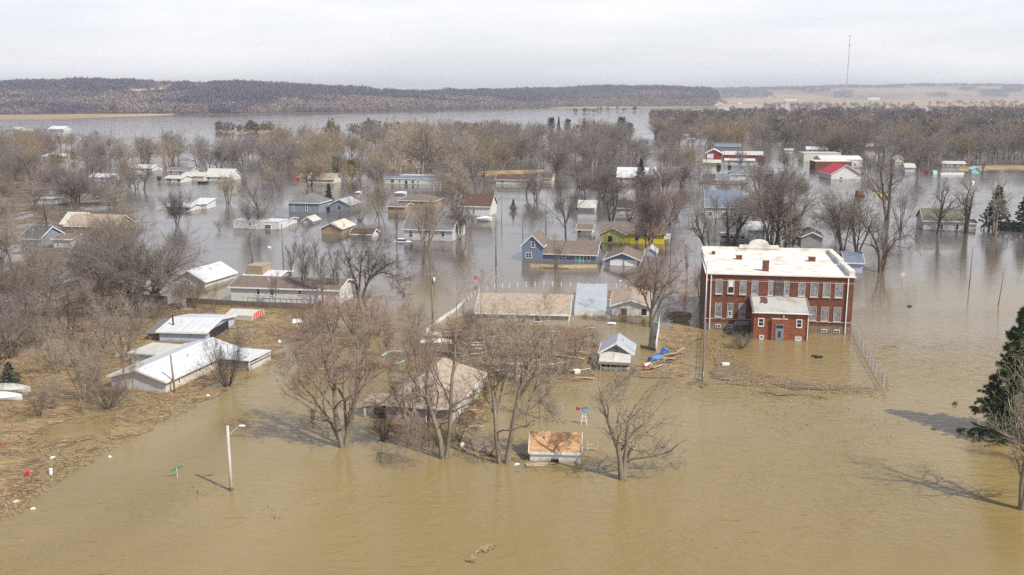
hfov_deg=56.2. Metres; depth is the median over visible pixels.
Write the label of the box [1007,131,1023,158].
bare tree
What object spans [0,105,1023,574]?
water
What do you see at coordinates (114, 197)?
bare tree
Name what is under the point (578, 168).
bare tree
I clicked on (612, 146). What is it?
bare tree
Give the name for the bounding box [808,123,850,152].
bare tree
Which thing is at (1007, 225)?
shrub
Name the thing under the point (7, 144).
bare tree
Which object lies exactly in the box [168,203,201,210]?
trailer home
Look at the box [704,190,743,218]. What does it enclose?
house
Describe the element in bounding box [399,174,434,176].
mobile home
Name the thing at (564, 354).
bare tree
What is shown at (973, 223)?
garage
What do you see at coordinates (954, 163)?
ranch house
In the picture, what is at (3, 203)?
bare tree
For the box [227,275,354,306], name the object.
mobile home
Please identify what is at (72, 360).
bare tree
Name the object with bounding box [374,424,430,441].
debris mat
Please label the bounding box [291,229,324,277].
bare tree
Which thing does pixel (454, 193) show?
bare tree
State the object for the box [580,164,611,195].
bare tree
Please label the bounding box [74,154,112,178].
bare tree
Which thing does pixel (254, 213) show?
bare tree
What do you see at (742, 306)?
window
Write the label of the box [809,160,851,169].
brick shop
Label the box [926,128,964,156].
bare tree
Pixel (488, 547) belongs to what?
debris
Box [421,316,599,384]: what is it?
debris mat
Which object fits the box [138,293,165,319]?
shrub
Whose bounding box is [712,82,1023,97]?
woods
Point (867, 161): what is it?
bare tree
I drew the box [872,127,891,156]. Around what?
bare tree
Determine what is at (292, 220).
garage
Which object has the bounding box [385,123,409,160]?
bare tree
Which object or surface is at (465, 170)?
bare tree
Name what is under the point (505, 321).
bare tree
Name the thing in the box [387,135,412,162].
bare tree
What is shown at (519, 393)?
bare tree
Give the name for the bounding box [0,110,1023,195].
woods
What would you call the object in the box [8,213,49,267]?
bare tree
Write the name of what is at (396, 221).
bare tree
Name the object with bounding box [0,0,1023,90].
sky
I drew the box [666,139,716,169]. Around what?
bare tree
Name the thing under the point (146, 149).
bare tree
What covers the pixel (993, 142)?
bare tree
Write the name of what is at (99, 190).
bare tree
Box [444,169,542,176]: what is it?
bank
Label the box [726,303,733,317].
window
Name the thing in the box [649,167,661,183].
gabled house
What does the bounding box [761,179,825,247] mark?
bare tree
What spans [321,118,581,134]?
woods
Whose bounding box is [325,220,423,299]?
bare tree
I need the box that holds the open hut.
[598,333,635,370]
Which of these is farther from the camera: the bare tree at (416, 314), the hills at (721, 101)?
the hills at (721, 101)
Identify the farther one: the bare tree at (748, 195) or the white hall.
the white hall
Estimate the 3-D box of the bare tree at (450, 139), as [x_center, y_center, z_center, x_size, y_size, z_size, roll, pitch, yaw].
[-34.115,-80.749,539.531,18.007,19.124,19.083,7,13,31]
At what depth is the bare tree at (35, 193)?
300.12 m
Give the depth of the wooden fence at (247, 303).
165.16 m
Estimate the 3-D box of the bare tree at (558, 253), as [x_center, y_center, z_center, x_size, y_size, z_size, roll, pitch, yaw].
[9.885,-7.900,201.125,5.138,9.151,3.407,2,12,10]
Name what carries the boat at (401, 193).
on the water
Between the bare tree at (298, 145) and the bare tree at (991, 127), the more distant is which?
the bare tree at (991, 127)
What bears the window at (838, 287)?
in the brick school
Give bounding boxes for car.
[394,238,410,241]
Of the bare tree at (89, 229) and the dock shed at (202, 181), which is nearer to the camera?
the bare tree at (89, 229)
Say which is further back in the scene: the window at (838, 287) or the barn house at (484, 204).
the barn house at (484, 204)
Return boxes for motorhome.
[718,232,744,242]
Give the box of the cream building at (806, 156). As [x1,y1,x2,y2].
[798,152,840,161]
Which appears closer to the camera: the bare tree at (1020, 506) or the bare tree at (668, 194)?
the bare tree at (1020, 506)
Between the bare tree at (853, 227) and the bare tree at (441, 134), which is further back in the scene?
the bare tree at (441, 134)
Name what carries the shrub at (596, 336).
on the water
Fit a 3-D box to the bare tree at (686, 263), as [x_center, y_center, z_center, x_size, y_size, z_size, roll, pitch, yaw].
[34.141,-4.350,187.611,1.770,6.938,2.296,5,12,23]
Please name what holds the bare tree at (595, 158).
on the water
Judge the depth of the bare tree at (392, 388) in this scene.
102.20 m
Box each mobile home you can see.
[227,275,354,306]
[383,176,439,184]
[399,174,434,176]
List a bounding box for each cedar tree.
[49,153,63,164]
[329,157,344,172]
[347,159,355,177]
[546,117,554,128]
[564,118,570,128]
[617,116,626,128]
[716,164,721,173]
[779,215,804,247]
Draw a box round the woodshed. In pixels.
[146,318,168,339]
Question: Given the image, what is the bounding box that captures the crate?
[572,369,580,373]
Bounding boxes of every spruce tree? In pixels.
[0,361,24,384]
[324,183,334,201]
[633,158,644,185]
[955,306,1023,442]
[978,185,1013,230]
[1009,194,1023,231]
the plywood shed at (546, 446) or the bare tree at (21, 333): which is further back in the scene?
the bare tree at (21, 333)
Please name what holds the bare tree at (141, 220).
on the water
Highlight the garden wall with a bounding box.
[574,310,604,316]
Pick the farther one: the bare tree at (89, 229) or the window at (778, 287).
the bare tree at (89, 229)
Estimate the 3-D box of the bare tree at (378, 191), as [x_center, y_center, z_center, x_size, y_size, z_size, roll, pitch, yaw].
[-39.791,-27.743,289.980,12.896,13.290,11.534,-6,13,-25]
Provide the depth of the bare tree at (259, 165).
402.73 m
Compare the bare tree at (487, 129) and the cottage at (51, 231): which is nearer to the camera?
the cottage at (51, 231)
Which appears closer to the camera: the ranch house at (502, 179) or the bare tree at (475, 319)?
the bare tree at (475, 319)
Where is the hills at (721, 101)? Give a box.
[595,90,726,103]
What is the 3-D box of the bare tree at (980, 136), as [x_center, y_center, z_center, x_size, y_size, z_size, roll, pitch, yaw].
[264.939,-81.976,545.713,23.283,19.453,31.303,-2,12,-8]
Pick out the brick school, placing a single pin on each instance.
(768, 291)
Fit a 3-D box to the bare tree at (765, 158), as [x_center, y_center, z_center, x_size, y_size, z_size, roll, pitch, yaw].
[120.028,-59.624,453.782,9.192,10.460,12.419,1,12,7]
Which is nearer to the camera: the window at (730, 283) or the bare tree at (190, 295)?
the window at (730, 283)
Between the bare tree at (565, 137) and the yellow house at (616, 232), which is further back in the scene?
the bare tree at (565, 137)
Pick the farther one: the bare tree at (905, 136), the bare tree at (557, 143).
the bare tree at (905, 136)
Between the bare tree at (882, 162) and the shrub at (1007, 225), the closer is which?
the shrub at (1007, 225)
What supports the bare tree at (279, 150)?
on the water
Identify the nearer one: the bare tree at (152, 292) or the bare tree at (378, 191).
the bare tree at (152, 292)
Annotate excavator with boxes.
[855,189,867,196]
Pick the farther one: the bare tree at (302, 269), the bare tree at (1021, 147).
the bare tree at (1021, 147)
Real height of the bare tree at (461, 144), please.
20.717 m
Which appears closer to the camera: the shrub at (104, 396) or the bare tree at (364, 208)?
the shrub at (104, 396)
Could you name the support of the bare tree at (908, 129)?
on the water
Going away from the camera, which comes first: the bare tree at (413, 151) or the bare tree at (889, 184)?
the bare tree at (889, 184)
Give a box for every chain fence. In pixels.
[703,376,876,391]
[853,324,888,391]
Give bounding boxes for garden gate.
[587,441,597,450]
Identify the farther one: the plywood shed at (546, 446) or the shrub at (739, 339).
the shrub at (739, 339)
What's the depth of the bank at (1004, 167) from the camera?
475.29 m
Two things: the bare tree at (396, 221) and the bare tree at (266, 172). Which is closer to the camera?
the bare tree at (396, 221)
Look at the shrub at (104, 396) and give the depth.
111.06 m
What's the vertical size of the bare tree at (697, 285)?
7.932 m
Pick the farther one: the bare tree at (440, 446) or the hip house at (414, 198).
the hip house at (414, 198)
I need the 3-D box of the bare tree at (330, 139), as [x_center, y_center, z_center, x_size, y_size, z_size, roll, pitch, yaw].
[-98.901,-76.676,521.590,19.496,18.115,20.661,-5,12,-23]
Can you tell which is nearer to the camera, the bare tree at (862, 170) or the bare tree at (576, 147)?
the bare tree at (862, 170)
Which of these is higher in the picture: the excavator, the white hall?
the white hall
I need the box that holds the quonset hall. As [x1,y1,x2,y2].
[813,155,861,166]
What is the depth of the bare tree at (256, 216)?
260.42 m
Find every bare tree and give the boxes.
[0,137,24,154]
[0,146,24,178]
[0,155,28,181]
[0,167,27,188]
[0,168,25,201]
[0,195,15,224]
[0,213,23,260]
[0,225,33,263]
[0,250,53,331]
[0,258,28,308]
[0,283,64,358]
[0,295,54,385]
[2,237,96,318]
[5,139,28,156]
[6,246,70,289]
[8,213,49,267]
[10,149,47,179]
[10,289,64,348]
[11,181,51,209]
[14,272,111,338]
[21,243,70,285]
[22,310,86,373]
[23,190,61,225]
[29,159,87,189]
[30,135,66,163]
[32,165,85,193]
[32,198,219,318]
[38,315,122,399]
[45,219,167,299]
[46,166,107,205]
[51,167,90,206]
[52,318,101,366]
[60,251,119,319]
[61,236,105,277]
[65,212,129,248]
[73,213,126,268]
[74,129,109,145]
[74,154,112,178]
[77,138,118,168]
[78,284,134,348]
[79,176,131,203]
[79,241,181,315]
[90,164,131,199]
[90,296,157,356]
[97,213,134,260]
[99,178,128,212]
[99,208,158,239]
[100,204,153,246]
[104,138,137,165]
[111,335,152,401]
[114,155,143,185]
[116,292,157,330]
[123,160,162,189]
[131,137,155,163]
[132,245,199,305]
[149,138,183,166]
[154,131,184,158]
[157,178,197,224]
[164,279,192,309]
[171,137,202,166]
[181,140,212,167]
[184,274,209,307]
[190,138,242,168]
[196,325,248,392]
[203,280,219,311]
[212,173,246,202]
[216,137,258,170]
[231,165,275,220]
[233,134,259,159]
[238,202,271,225]
[244,125,300,157]
[249,140,289,169]
[250,155,278,178]
[250,159,283,189]
[262,155,285,179]
[264,281,411,447]
[265,270,278,302]
[272,138,293,167]
[277,329,318,363]
[280,287,334,340]
[281,138,306,165]
[281,236,301,276]
[291,134,314,157]
[291,155,339,187]
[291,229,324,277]
[292,133,334,162]
[292,226,314,286]
[294,129,327,158]
[296,149,314,169]
[301,130,344,157]
[301,235,333,303]
[308,130,344,160]
[310,130,346,150]
[311,283,353,333]
[316,133,330,150]
[316,147,335,172]
[318,151,356,172]
[322,238,343,284]
[324,285,381,332]
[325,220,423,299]
[335,139,347,161]
[343,195,373,220]
[349,145,369,180]
[352,136,367,155]
[354,312,381,347]
[357,174,400,214]
[360,161,391,187]
[360,289,398,335]
[363,252,511,458]
[366,145,394,180]
[381,308,397,354]
[383,112,460,172]
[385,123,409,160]
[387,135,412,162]
[387,369,419,433]
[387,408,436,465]
[393,203,401,242]
[393,323,427,357]
[396,135,422,166]
[397,191,454,250]
[397,292,428,332]
[405,317,425,370]
[418,134,461,171]
[420,371,436,441]
[423,316,444,364]
[426,324,463,357]
[427,126,448,156]
[428,151,449,175]
[429,157,473,205]
[433,151,476,179]
[436,131,479,158]
[438,127,468,151]
[439,261,582,463]
[441,310,475,362]
[442,125,467,147]
[445,197,471,239]
[447,166,470,210]
[450,158,477,187]
[451,131,497,193]
[452,128,480,149]
[458,301,474,357]
[460,137,503,167]
[465,203,478,232]
[465,302,496,341]
[467,124,507,148]
[469,134,501,154]
[472,150,496,175]
[474,297,531,357]
[476,185,501,201]
[477,123,506,143]
[479,309,499,365]
[485,124,516,139]
[487,138,514,166]
[491,133,527,163]
[492,130,515,146]
[492,130,532,162]
[497,307,540,381]
[498,317,545,372]
[499,129,539,164]
[508,165,543,194]
[511,128,550,156]
[514,169,553,200]
[517,131,546,158]
[521,320,556,356]
[527,138,570,165]
[529,354,551,418]
[534,173,595,238]
[539,324,555,383]
[541,134,570,165]
[542,334,588,375]
[547,130,579,157]
[548,231,568,268]
[552,132,574,160]
[558,129,591,161]
[559,158,592,187]
[562,131,614,162]
[564,156,589,177]
[568,166,599,198]
[570,328,694,479]
[576,166,636,198]
[577,129,609,167]
[578,140,608,169]
[580,129,610,155]
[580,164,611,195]
[585,122,610,138]
[585,138,624,164]
[591,174,630,221]
[599,123,634,148]
[600,123,629,153]
[603,133,625,162]
[618,184,641,220]
[619,163,667,195]
[619,219,697,326]
[624,182,679,247]
[636,182,675,216]
[645,164,682,195]
[651,185,689,224]
[657,122,683,149]
[664,159,703,186]
[664,183,694,216]
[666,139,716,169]
[672,185,724,245]
[684,249,689,280]
[686,263,700,297]
[709,173,742,189]
[709,190,719,223]
[709,191,756,243]
[718,193,757,220]
[731,149,750,166]
[733,158,834,244]
[734,175,752,195]
[738,188,770,220]
[741,159,777,190]
[749,184,781,240]
[754,172,808,197]
[756,153,773,168]
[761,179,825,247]
[765,166,814,204]
[779,209,807,247]
[806,185,876,249]
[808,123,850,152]
[816,125,874,154]
[820,169,934,271]
[824,196,851,237]
[832,131,859,154]
[832,197,896,250]
[845,126,883,153]
[851,153,879,175]
[858,155,909,220]
[858,161,865,183]
[864,121,892,152]
[869,127,900,162]
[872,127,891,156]
[876,176,926,229]
[879,154,887,177]
[887,123,932,151]
[888,130,918,155]
[890,124,924,155]
[895,121,925,154]
[897,129,928,158]
[900,131,925,159]
[901,142,932,175]
[918,134,949,163]
[920,129,953,160]
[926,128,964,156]
[926,176,970,234]
[939,154,945,177]
[946,126,1001,157]
[946,172,981,233]
[948,129,989,161]
[952,131,978,159]
[965,331,1023,510]
[977,132,1014,158]
[980,154,994,172]
[981,125,1010,155]
[982,129,1006,161]
[987,174,1022,234]
[989,123,1011,150]
[989,124,1023,152]
[995,123,1023,148]
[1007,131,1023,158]
[1007,139,1023,163]
[1012,384,1023,459]
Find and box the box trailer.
[246,262,270,274]
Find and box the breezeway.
[574,284,606,315]
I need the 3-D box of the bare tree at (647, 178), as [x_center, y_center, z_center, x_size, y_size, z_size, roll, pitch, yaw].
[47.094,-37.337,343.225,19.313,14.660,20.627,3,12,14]
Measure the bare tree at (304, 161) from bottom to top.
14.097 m
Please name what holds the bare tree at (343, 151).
on the water
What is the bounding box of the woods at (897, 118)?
[769,111,1023,133]
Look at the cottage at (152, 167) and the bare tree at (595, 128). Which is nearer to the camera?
the cottage at (152, 167)
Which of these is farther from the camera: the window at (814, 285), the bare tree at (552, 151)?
the bare tree at (552, 151)
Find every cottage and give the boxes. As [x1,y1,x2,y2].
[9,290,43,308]
[19,226,63,245]
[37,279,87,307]
[50,233,87,248]
[88,173,120,180]
[91,274,150,292]
[132,164,162,171]
[167,167,199,173]
[350,228,379,237]
[615,200,632,214]
[661,167,679,176]
[729,169,745,180]
[756,169,774,176]
[784,148,792,152]
[838,251,864,273]
[892,155,903,161]
[902,163,915,172]
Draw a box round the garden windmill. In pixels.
[576,407,587,424]
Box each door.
[575,256,579,261]
[610,259,622,265]
[620,307,627,315]
[624,260,636,266]
[775,324,783,340]
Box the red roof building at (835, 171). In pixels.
[818,162,859,179]
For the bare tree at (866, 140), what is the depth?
585.44 m
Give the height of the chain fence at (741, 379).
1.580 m
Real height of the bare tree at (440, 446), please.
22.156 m
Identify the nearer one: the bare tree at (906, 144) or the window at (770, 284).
the window at (770, 284)
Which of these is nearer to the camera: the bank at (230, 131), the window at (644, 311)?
the window at (644, 311)
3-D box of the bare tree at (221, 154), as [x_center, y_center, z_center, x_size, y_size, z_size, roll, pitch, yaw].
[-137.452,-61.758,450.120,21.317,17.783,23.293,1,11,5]
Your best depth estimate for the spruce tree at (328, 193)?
308.21 m
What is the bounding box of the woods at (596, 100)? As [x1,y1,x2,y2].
[564,92,718,106]
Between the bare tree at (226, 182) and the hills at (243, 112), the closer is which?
the bare tree at (226, 182)
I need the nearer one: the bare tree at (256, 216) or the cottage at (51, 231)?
the cottage at (51, 231)
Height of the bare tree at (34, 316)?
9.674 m
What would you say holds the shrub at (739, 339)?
on the water
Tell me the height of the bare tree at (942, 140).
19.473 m
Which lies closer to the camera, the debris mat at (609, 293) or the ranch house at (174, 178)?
the debris mat at (609, 293)
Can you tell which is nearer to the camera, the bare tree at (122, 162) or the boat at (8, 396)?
the boat at (8, 396)
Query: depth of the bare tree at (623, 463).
90.49 m
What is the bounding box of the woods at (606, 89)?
[472,84,720,100]
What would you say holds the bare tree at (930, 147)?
on the water
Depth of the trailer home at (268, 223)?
260.01 m
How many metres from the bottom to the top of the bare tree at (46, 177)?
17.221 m
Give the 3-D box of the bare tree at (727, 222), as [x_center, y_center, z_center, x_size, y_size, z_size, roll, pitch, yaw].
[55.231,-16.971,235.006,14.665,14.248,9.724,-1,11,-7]
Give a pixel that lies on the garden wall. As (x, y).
(589, 313)
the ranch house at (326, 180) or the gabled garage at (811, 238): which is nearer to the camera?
the gabled garage at (811, 238)
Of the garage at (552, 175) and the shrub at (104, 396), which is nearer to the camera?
the shrub at (104, 396)
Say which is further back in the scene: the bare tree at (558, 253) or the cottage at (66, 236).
the cottage at (66, 236)
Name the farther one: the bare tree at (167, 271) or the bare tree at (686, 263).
the bare tree at (686, 263)
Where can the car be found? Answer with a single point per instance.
(401, 240)
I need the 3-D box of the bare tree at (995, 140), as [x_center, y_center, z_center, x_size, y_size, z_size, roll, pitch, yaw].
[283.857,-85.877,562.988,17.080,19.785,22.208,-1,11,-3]
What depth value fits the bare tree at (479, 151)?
474.43 m
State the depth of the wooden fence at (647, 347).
137.66 m
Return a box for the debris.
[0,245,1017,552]
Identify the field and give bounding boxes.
[0,114,173,118]
[550,100,1023,108]
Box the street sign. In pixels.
[170,465,182,477]
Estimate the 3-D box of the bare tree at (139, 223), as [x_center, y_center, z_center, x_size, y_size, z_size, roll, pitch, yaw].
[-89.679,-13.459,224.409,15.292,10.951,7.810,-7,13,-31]
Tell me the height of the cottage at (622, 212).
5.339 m
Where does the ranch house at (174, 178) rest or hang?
on the water
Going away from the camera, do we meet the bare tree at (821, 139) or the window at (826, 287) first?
the window at (826, 287)
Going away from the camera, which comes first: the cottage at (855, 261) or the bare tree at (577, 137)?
the cottage at (855, 261)
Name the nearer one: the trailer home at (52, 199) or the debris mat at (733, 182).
the trailer home at (52, 199)
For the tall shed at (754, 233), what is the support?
on the water
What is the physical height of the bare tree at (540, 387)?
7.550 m
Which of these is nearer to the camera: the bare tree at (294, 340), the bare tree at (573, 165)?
the bare tree at (294, 340)
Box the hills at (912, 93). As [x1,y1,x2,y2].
[718,86,1023,99]
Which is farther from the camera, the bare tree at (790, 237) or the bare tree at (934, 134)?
the bare tree at (934, 134)
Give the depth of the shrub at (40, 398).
108.46 m
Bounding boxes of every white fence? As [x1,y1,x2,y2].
[426,301,464,331]
[655,316,659,347]
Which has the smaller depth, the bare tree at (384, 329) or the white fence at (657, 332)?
the bare tree at (384, 329)
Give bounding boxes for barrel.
[648,353,661,360]
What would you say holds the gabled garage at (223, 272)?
on the water
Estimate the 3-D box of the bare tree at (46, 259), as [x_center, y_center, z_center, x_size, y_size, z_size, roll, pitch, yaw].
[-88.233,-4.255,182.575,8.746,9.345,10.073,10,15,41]
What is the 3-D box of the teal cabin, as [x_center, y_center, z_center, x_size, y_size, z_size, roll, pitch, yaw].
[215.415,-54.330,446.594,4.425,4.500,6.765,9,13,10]
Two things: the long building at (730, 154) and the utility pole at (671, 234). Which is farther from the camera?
the long building at (730, 154)
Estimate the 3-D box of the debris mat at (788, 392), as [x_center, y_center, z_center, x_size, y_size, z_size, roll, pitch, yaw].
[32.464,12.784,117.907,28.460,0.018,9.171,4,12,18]
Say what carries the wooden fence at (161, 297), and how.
on the water
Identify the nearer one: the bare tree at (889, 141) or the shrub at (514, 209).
the shrub at (514, 209)
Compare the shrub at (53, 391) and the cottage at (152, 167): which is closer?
the shrub at (53, 391)
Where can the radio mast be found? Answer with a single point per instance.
(849, 44)
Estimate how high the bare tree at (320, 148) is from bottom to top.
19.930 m
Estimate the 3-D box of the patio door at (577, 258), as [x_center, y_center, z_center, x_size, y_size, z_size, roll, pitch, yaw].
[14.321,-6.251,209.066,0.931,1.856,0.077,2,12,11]
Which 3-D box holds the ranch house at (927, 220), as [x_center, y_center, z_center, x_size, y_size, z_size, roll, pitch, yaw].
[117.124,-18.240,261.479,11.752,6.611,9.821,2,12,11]
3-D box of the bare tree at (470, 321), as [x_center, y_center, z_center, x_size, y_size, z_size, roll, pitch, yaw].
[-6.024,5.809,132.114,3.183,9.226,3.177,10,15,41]
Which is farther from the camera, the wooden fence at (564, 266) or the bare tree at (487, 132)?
the bare tree at (487, 132)
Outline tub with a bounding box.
[660,347,668,353]
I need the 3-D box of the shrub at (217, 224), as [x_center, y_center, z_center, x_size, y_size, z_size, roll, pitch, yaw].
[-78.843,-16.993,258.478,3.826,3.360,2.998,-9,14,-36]
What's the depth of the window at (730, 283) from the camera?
147.61 m
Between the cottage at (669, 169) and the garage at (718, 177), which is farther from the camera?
the cottage at (669, 169)
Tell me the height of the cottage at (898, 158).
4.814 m
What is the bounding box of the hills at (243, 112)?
[0,82,713,114]
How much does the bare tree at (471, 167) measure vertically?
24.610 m
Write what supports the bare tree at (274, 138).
on the water
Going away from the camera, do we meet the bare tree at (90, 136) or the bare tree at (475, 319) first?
the bare tree at (475, 319)
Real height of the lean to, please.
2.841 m
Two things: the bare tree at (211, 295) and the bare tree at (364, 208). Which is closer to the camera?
the bare tree at (211, 295)
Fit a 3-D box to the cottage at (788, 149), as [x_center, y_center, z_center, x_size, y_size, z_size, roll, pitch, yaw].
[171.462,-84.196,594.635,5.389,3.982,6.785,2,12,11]
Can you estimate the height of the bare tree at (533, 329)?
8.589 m
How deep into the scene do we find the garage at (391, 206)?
294.13 m
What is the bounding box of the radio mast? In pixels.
[845,35,850,109]
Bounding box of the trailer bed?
[940,172,963,174]
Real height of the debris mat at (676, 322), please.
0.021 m
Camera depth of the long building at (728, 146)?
639.83 m
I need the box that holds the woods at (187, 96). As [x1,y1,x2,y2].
[0,76,579,113]
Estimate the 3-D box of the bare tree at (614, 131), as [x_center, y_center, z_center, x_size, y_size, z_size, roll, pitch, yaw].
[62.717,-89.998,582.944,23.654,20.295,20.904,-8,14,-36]
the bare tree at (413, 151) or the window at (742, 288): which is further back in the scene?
the bare tree at (413, 151)
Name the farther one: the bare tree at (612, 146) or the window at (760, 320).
the bare tree at (612, 146)
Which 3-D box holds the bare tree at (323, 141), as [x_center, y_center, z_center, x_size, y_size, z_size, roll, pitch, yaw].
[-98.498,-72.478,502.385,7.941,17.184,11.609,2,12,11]
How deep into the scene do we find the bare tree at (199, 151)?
473.14 m
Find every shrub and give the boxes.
[20,378,50,416]
[32,369,67,408]
[74,366,140,412]
[78,346,106,382]
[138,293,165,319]
[212,220,225,229]
[363,401,399,440]
[443,403,471,440]
[507,204,518,210]
[562,324,589,356]
[588,327,604,347]
[728,329,754,348]
[804,214,828,221]
[1002,222,1023,229]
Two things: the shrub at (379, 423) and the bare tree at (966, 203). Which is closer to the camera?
the shrub at (379, 423)
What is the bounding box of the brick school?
[699,239,856,340]
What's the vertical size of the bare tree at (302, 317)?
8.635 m
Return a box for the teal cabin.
[968,166,981,172]
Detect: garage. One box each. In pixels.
[59,212,90,227]
[155,314,236,341]
[174,261,237,287]
[272,216,297,225]
[319,218,355,234]
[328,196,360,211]
[386,202,413,213]
[540,173,555,181]
[603,245,644,266]
[609,286,651,316]
[716,174,730,182]
[796,226,824,248]
[969,219,978,229]
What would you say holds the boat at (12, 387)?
on the water
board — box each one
[525,462,548,466]
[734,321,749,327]
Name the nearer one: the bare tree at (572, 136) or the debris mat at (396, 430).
the debris mat at (396, 430)
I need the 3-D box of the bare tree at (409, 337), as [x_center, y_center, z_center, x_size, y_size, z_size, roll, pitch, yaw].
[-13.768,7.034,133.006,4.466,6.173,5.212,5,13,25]
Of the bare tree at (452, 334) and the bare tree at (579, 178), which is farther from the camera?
the bare tree at (579, 178)
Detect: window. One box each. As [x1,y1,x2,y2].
[264,224,270,228]
[399,409,405,420]
[640,308,647,316]
[714,303,721,317]
[715,279,722,294]
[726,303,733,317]
[727,280,734,294]
[738,303,745,317]
[739,280,746,294]
[751,281,758,295]
[758,318,763,326]
[767,281,772,295]
[774,281,781,296]
[783,281,789,296]
[796,319,802,327]
[797,282,805,296]
[809,282,817,297]
[809,306,816,321]
[820,307,828,321]
[822,283,830,297]
[832,307,840,322]
[834,283,842,298]
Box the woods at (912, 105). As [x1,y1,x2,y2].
[763,100,1023,110]
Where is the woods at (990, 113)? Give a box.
[648,105,1023,120]
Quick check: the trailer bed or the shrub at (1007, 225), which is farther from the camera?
the trailer bed
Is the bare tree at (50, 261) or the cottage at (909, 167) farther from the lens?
the cottage at (909, 167)
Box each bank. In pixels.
[227,128,279,132]
[361,164,425,169]
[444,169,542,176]
[959,165,1023,170]
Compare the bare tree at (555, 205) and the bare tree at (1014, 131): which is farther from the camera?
the bare tree at (1014, 131)
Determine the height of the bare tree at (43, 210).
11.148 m
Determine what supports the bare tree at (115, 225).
on the water
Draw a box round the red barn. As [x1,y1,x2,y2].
[705,148,722,158]
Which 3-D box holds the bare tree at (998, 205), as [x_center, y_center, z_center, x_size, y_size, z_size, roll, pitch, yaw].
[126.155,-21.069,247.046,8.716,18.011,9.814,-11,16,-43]
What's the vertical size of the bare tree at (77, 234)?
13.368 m
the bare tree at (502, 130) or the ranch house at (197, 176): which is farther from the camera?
the bare tree at (502, 130)
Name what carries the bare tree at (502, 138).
on the water
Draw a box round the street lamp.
[226,425,244,490]
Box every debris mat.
[0,169,149,303]
[0,297,219,347]
[0,306,307,498]
[18,351,285,492]
[270,317,407,370]
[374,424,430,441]
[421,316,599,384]
[465,544,492,561]
[480,450,515,457]
[571,290,649,298]
[633,311,701,377]
[672,377,830,397]
[704,181,748,184]
[708,338,868,390]
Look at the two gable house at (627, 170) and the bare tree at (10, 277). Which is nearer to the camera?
the bare tree at (10, 277)
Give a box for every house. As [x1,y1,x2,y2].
[10,127,26,131]
[63,213,133,231]
[106,337,272,392]
[163,175,191,182]
[182,172,208,180]
[205,168,240,180]
[287,193,332,212]
[307,173,340,183]
[362,357,486,424]
[397,194,443,208]
[402,210,466,241]
[458,194,497,216]
[474,292,573,326]
[495,174,539,184]
[520,229,601,262]
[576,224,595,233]
[598,221,667,243]
[616,167,648,183]
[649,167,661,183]
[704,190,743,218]
[915,208,964,230]
[939,161,965,165]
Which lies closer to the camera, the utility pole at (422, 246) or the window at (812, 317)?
the window at (812, 317)
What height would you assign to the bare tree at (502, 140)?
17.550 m
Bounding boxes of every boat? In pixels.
[0,383,30,392]
[0,391,22,400]
[394,191,406,194]
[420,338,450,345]
[477,216,491,220]
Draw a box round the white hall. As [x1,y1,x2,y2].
[805,146,828,151]
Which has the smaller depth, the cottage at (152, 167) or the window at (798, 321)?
the window at (798, 321)
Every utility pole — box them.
[170,355,175,391]
[250,235,252,262]
[281,224,283,269]
[422,225,423,262]
[425,271,438,324]
[495,218,496,266]
[670,217,671,255]
[702,261,707,380]
[969,248,972,288]
[998,269,1004,305]
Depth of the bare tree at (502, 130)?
615.53 m
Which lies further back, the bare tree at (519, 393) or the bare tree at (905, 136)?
the bare tree at (905, 136)
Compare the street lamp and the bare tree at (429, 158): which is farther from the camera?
the bare tree at (429, 158)
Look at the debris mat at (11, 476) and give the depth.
116.96 m
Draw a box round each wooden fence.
[95,291,167,299]
[186,297,321,308]
[530,263,596,267]
[640,344,655,350]
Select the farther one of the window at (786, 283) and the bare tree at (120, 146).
the bare tree at (120, 146)
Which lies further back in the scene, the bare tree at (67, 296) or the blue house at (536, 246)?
the blue house at (536, 246)
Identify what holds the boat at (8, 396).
on the water
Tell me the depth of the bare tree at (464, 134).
536.13 m
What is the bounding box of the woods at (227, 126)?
[214,106,636,131]
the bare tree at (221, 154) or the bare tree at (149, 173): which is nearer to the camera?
the bare tree at (149, 173)
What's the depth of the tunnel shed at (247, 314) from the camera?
156.33 m
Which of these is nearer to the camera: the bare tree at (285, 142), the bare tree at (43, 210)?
the bare tree at (43, 210)
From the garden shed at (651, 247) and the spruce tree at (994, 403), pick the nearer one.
the spruce tree at (994, 403)
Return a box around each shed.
[42,153,81,159]
[48,126,71,130]
[197,180,208,182]
[226,308,264,319]
[243,270,293,276]
[301,214,320,223]
[528,431,582,462]
[577,200,597,210]
[644,244,658,256]
[664,233,670,241]
[703,160,720,164]
[724,158,754,165]
[746,221,766,243]
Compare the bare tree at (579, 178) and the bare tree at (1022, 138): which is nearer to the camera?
the bare tree at (579, 178)
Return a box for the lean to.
[127,342,181,363]
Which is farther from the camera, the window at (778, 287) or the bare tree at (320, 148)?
the bare tree at (320, 148)
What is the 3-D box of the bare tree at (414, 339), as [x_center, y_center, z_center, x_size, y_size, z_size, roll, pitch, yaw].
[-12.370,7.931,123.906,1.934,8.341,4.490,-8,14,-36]
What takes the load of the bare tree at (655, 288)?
on the water
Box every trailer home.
[31,197,60,204]
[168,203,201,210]
[192,198,216,208]
[233,218,288,229]
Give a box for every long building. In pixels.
[715,143,740,148]
[722,151,763,158]
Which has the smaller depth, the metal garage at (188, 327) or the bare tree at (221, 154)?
the metal garage at (188, 327)

